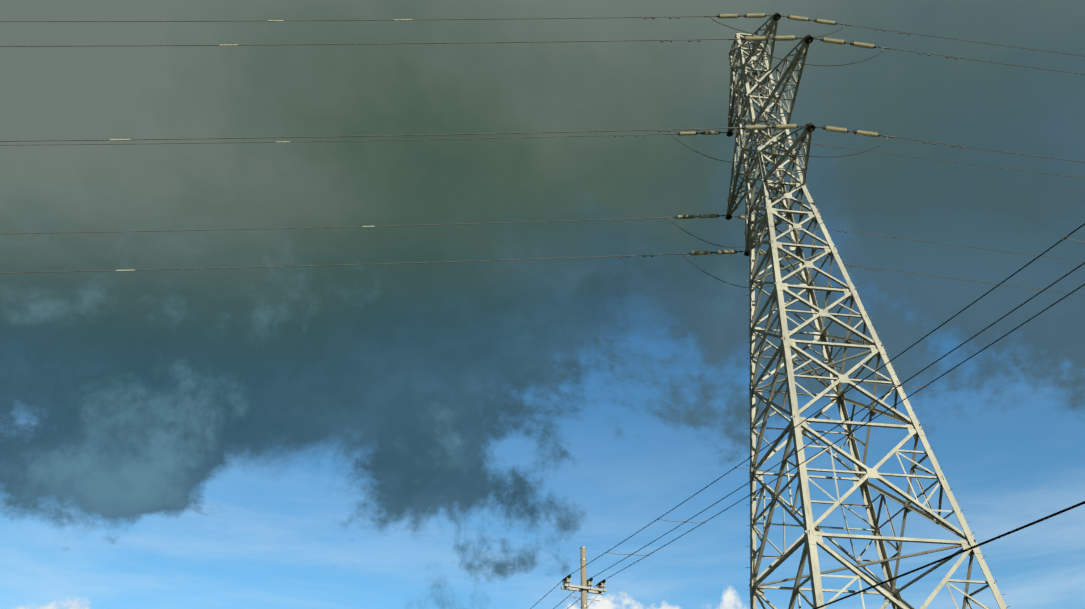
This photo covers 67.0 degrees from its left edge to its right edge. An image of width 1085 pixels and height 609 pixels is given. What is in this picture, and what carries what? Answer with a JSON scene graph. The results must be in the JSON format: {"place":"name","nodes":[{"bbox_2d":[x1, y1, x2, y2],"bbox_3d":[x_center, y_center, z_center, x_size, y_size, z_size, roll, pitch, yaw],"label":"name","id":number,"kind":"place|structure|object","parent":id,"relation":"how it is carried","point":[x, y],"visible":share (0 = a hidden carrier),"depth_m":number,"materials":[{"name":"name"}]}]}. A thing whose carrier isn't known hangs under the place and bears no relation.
{"place":"outdoors","nodes":[
{"label":"outdoors","id":0,"kind":"place"},
{"bbox_2d":[0,0,1084,608],"label":"sky","id":1,"kind":"structure","parent":0,"point":[444,434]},
{"label":"ground","id":2,"kind":"structure","parent":0,"visible":0},
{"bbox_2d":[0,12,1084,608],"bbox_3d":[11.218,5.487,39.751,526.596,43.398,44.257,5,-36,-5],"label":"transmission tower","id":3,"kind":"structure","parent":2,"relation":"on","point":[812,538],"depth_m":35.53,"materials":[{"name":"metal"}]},
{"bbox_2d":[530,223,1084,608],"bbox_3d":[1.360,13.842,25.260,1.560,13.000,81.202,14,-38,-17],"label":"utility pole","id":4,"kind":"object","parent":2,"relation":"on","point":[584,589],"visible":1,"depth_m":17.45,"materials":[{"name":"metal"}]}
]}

